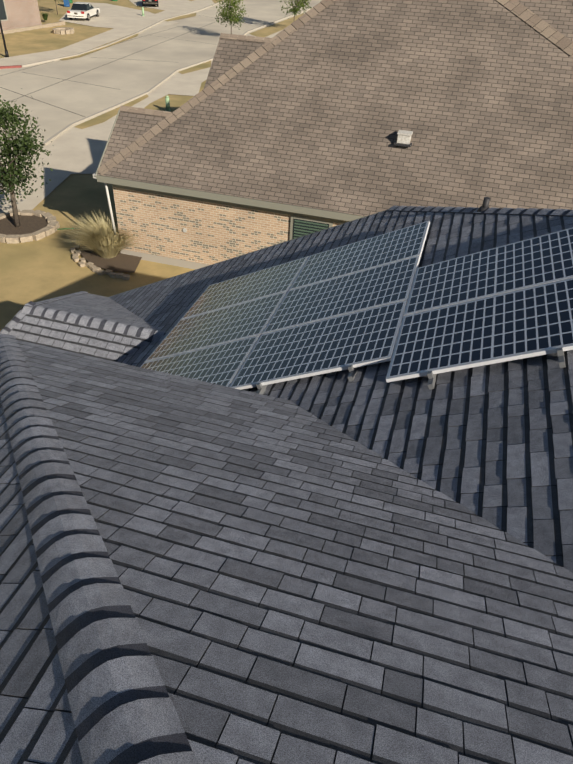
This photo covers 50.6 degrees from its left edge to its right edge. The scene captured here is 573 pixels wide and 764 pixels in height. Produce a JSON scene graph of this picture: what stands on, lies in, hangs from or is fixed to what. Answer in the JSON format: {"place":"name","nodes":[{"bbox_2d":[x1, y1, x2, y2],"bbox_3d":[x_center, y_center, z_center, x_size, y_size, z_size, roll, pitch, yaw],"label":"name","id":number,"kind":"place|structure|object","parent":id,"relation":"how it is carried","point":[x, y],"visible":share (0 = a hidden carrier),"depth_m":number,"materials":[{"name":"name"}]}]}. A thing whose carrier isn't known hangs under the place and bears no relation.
{"place":"outdoors","nodes":[
{"label":"outdoors","id":0,"kind":"place"},
{"bbox_2d":[0,0,41,30],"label":"house","id":1,"kind":"structure","parent":0,"point":[14,14],"depth_m":56.16,"materials":[{"name":"paint"}]},
{"bbox_2d":[61,34,137,59],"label":"verge","id":2,"kind":"structure","parent":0,"point":[130,37],"depth_m":51.03,"materials":[{"name":"beige plant"}]},
{"bbox_2d":[0,0,214,65],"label":"pavement","id":3,"kind":"structure","parent":0,"point":[111,35],"depth_m":55.26,"materials":[{"name":"concrete"}]},
{"bbox_2d":[0,0,223,68],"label":"kerb","id":4,"kind":"structure","parent":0,"point":[54,59],"depth_m":50.31,"materials":[{"name":"beige concrete"}]},
{"bbox_2d":[59,2,177,30],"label":"driveway","id":5,"kind":"structure","parent":0,"point":[112,16],"depth_m":64.73,"materials":[{"name":"concrete"}]},
{"bbox_2d":[67,2,99,20],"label":"white sedan car","id":6,"kind":"object","parent":5,"relation":"on","point":[82,10],"visible":0.98,"depth_m":62.35,"materials":[{"name":"white metal"}]},
{"bbox_2d":[0,9,309,213],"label":"pavement","id":7,"kind":"structure","parent":0,"point":[73,149],"depth_m":29.68,"materials":[{"name":"concrete"}]},
{"bbox_2d":[75,94,148,128],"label":"verge","id":8,"kind":"structure","parent":7,"relation":"on","point":[104,117],"depth_m":34.49,"materials":[{"name":"beige plant"}]},
{"bbox_2d":[42,6,313,144],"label":"kerb","id":9,"kind":"structure","parent":7,"relation":"on","point":[57,134],"depth_m":37.72,"materials":[{"name":"beige concrete"}]},
{"bbox_2d":[179,61,210,73],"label":"verge","id":10,"kind":"structure","parent":7,"relation":"on","point":[201,66],"depth_m":46.28,"materials":[{"name":"beige plant"}]},
{"bbox_2d":[249,13,302,36],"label":"verge","id":11,"kind":"structure","parent":7,"relation":"on","point":[271,29],"depth_m":63.83,"materials":[{"name":"beige plant"}]},
{"bbox_2d":[212,0,246,33],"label":"young tree","id":12,"kind":"object","parent":11,"relation":"on","point":[231,4],"visible":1,"depth_m":55.57,"materials":[{"name":"green plant"}]},
{"bbox_2d":[279,0,311,18],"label":"young tree","id":13,"kind":"object","parent":11,"relation":"on","point":[294,9],"visible":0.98,"depth_m":61.66,"materials":[{"name":"green plant"}]},
{"bbox_2d":[129,0,190,9],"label":"driveway","id":14,"kind":"structure","parent":0,"point":[166,4],"depth_m":76.09,"materials":[{"name":"concrete"}]},
{"bbox_2d":[142,0,158,6],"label":"black sedan car","id":15,"kind":"object","parent":14,"relation":"on","point":[150,2],"visible":0.98,"depth_m":72.72,"materials":[{"name":"black metal"}]},
{"bbox_2d":[0,0,321,168],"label":"street","id":16,"kind":"structure","parent":0,"point":[136,74],"depth_m":44.40,"materials":[{"name":"concrete"}]},
{"bbox_2d":[0,0,359,330],"bbox_3d":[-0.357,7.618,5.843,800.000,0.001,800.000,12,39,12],"label":"lawn","id":17,"kind":"structure","parent":0,"point":[45,268],"depth_m":21.34,"materials":[{"name":"beige plant"}]},
{"bbox_2d":[0,19,8,56],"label":"lamp post","id":18,"kind":"object","parent":17,"relation":"on","point":[6,50],"visible":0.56,"depth_m":45.74,"materials":[{"name":"black metal"}]},
{"bbox_2d":[0,88,52,226],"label":"live oak tree","id":19,"kind":"object","parent":17,"relation":"on","point":[10,178],"visible":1,"depth_m":20.74,"materials":[{"name":"green plant"}]},
{"bbox_2d":[0,209,59,243],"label":"tree ring","id":20,"kind":"object","parent":17,"relation":"on","point":[36,225],"visible":0.96,"depth_m":22.26,"materials":[{"name":"beige stone"}]},
{"bbox_2d":[0,21,64,33],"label":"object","id":21,"kind":"object","parent":17,"relation":"on","point":[22,29],"visible":0.98,"depth_m":56.82,"materials":[{"name":"stone"}]},
{"bbox_2d":[41,12,48,19],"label":"shrub","id":22,"kind":"object","parent":17,"relation":"on","point":[45,15],"visible":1,"depth_m":60.30,"materials":[{"name":"green plant"}]},
{"bbox_2d":[52,27,73,34],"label":"stone edging","id":23,"kind":"object","parent":17,"relation":"on","point":[62,30],"visible":0.98,"depth_m":55.69,"materials":[{"name":"beige stone"}]},
{"bbox_2d":[63,0,69,6],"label":"blue bin","id":24,"kind":"object","parent":17,"relation":"on","point":[66,3],"visible":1,"depth_m":70.18,"materials":[{"name":"blue plastic"}]},
{"bbox_2d":[70,229,129,279],"bbox_3d":[-5.938,-5.034,21.755,3.162,0.131,4.847,12,39,12],"label":"stone edging","id":25,"kind":"object","parent":17,"relation":"on","point":[90,265],"visible":0.44,"depth_m":20.10,"materials":[{"name":"beige stone"}]},
{"bbox_2d":[62,205,145,257],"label":"ornamental grass","id":26,"kind":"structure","parent":17,"relation":"on","point":[101,239],"depth_m":20.23,"materials":[{"name":"beige plant"}]},
{"bbox_2d":[80,242,141,272],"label":"bed mulch","id":27,"kind":"object","parent":17,"relation":"on","point":[120,262],"visible":0.32,"depth_m":20.45,"materials":[{"name":"brown soil"}]},
{"bbox_2d":[165,95,170,111],"bbox_3d":[-7.035,-16.483,35.899,0.340,0.880,0.340,12,39,12],"label":"utility post","id":28,"kind":"object","parent":17,"relation":"on","point":[167,100],"visible":0.94,"depth_m":35.84,"materials":[{"name":"green"}]},
{"bbox_2d":[109,210,385,296],"bbox_3d":[0.328,3.318,6.502,13.135,6.057,12.350,12,39,12],"label":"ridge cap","id":29,"kind":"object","parent":17,"relation":"on","point":[254,251],"depth_m":10.54,"materials":[{"name":"grey"}]},
{"bbox_2d":[18,291,87,311],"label":"roof hip caps","id":30,"kind":"object","parent":29,"relation":"attached to","point":[58,298],"visible":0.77,"depth_m":10.61,"materials":[{"name":"grey"}]},
{"bbox_2d":[5,314,152,361],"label":"roof slope","id":31,"kind":"structure","parent":29,"relation":"on","point":[86,340],"depth_m":9.00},
{"bbox_2d":[0,301,35,333],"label":"roof hip caps","id":32,"kind":"object","parent":31,"relation":"on","point":[11,324],"visible":0.79,"depth_m":9.23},
{"bbox_2d":[40,293,157,329],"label":"roof slope","id":33,"kind":"structure","parent":29,"relation":"on","point":[99,306],"depth_m":10.18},
{"bbox_2d":[109,210,572,572],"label":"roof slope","id":34,"kind":"structure","parent":29,"relation":"on","point":[492,444],"depth_m":4.72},
{"bbox_2d":[0,396,82,763],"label":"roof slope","id":35,"kind":"structure","parent":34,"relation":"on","point":[37,725],"depth_m":2.10,"materials":[{"name":"grey"}]},
{"bbox_2d":[22,304,165,340],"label":"roof ridge caps","id":36,"kind":"object","parent":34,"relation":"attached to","point":[97,323],"visible":0.67,"depth_m":9.09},
{"bbox_2d":[140,221,429,394],"bbox_3d":[-0.138,-0.869,7.596,3.218,1.632,3.610,12,39,12],"label":"solar array","id":37,"kind":"object","parent":34,"relation":"on","point":[337,309],"visible":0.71,"depth_m":7.23,"materials":[{"name":"blue glass"}]},
{"bbox_2d":[386,228,572,389],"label":"solar array","id":38,"kind":"object","parent":34,"relation":"on","point":[509,302],"visible":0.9,"depth_m":5.51,"materials":[{"name":"blue glass"}]},
{"bbox_2d":[388,206,572,216],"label":"roof hip caps","id":39,"kind":"object","parent":34,"relation":"attached to","point":[532,211],"visible":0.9,"depth_m":7.69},
{"bbox_2d":[477,197,489,211],"bbox_3d":[2.565,-2.271,7.833,0.171,0.220,0.180,12,39,12],"label":"roof vent pipe","id":40,"kind":"object","parent":34,"relation":"on","point":[485,204],"visible":0.69,"depth_m":7.80,"materials":[{"name":"grey metal"}]},
{"bbox_2d":[164,13,195,20],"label":"verge","id":41,"kind":"structure","parent":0,"point":[186,16],"depth_m":67.46,"materials":[{"name":"beige plant"}]},
{"bbox_2d":[93,109,364,269],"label":"neighbour walls","id":42,"kind":"structure","parent":0,"point":[189,228],"depth_m":19.33,"materials":[{"name":"beige brick"}]},
{"bbox_2d":[97,0,572,215],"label":"neighbour roof","id":43,"kind":"structure","parent":42,"relation":"on","point":[321,109],"depth_m":18.25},
{"bbox_2d":[120,105,170,116],"bbox_3d":[-4.534,-8.674,19.446,1.788,0.150,0.176,12,39,12],"label":"roof ridge cap","id":44,"kind":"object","parent":43,"relation":"on","point":[144,111],"depth_m":19.44,"materials":[{"name":"beige"}]},
{"bbox_2d":[98,0,335,174],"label":"hip caps","id":45,"kind":"object","parent":43,"relation":"attached to","point":[243,64],"visible":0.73,"depth_m":19.30,"materials":[{"name":"beige"}]},
{"bbox_2d":[219,33,270,42],"bbox_3d":[-1.305,-11.118,19.618,1.788,0.150,0.176,12,39,12],"label":"roof ridge cap","id":46,"kind":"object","parent":43,"relation":"on","point":[244,37],"depth_m":19.61,"materials":[{"name":"beige"}]},
{"bbox_2d":[394,130,412,146],"bbox_3d":[3.435,-7.112,17.702,0.500,0.322,0.450,12,39,12],"label":"roof vent","id":47,"kind":"object","parent":43,"relation":"on","point":[404,138],"visible":0.92,"depth_m":17.61,"materials":[{"name":"white metal"}]},
{"bbox_2d":[496,0,572,55],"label":"hip caps","id":48,"kind":"object","parent":43,"relation":"on","point":[525,14],"visible":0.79,"depth_m":18.15,"materials":[{"name":"beige"}]},
{"bbox_2d":[17,340,572,763],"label":"roof slope","id":49,"kind":"structure","parent":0,"point":[300,585],"depth_m":2.63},
{"bbox_2d":[0,334,198,763],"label":"roof hip caps","id":50,"kind":"object","parent":49,"relation":"attached to","point":[123,710],"visible":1,"depth_m":2.16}
]}

